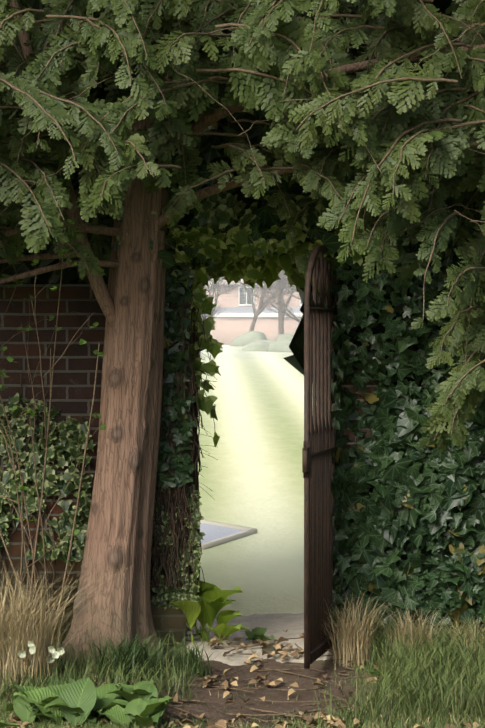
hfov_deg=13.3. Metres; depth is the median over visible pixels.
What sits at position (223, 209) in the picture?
variegated ivy
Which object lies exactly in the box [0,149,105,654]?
shrub
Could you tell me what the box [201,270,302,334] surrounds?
bare trees
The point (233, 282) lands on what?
house roof
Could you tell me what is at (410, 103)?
tree
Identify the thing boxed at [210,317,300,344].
house extension walls
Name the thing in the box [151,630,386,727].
fallen sticks
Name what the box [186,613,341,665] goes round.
stone threshold
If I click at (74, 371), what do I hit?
garden wall
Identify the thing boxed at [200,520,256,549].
pool coping
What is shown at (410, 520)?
ivy
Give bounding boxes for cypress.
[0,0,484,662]
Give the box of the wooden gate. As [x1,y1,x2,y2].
[302,245,338,668]
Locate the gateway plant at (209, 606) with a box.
[170,579,249,642]
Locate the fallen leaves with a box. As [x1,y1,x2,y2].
[1,626,484,727]
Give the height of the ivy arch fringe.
1.213 m
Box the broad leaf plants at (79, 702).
[0,627,411,727]
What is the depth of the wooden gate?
10.43 m
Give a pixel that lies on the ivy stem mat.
(186, 451)
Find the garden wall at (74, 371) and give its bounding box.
[0,284,385,646]
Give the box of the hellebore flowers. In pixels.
[18,641,64,662]
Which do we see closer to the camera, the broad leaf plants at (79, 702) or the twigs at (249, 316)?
the broad leaf plants at (79, 702)
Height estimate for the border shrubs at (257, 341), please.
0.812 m
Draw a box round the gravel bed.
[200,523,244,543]
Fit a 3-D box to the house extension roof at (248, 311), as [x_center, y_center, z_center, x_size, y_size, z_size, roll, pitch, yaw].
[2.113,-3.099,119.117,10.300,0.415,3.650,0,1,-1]
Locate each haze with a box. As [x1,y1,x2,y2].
[201,273,301,358]
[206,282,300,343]
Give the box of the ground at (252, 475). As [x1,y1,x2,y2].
[0,345,484,727]
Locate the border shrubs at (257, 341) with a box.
[220,331,293,351]
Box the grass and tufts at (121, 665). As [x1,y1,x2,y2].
[0,554,484,727]
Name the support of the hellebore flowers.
on the broad leaf plants at (79, 702)
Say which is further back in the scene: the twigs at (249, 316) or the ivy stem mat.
the twigs at (249, 316)
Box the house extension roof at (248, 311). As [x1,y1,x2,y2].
[212,307,301,312]
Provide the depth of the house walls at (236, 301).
120.89 m
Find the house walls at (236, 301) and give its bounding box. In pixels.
[204,285,300,306]
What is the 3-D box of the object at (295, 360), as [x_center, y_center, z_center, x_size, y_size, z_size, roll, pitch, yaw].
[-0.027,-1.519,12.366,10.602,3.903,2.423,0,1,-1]
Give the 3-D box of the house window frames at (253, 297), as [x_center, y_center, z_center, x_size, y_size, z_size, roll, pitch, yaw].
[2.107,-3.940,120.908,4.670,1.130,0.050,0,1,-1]
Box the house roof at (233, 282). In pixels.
[208,279,275,284]
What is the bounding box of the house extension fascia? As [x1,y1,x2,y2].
[203,313,302,316]
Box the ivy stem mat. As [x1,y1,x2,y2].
[155,266,188,538]
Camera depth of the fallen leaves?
9.98 m
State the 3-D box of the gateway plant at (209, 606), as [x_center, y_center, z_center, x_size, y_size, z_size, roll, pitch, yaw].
[-0.233,1.315,11.014,0.450,0.350,0.518,0,1,-22]
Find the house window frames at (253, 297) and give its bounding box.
[239,286,301,305]
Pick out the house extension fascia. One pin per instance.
(251, 314)
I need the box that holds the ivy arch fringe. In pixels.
[116,222,412,446]
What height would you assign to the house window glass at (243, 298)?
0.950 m
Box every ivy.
[0,62,484,651]
[0,187,411,610]
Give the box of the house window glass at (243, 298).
[240,288,301,303]
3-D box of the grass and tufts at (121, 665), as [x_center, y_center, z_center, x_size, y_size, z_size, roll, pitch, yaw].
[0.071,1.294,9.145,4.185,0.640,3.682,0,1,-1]

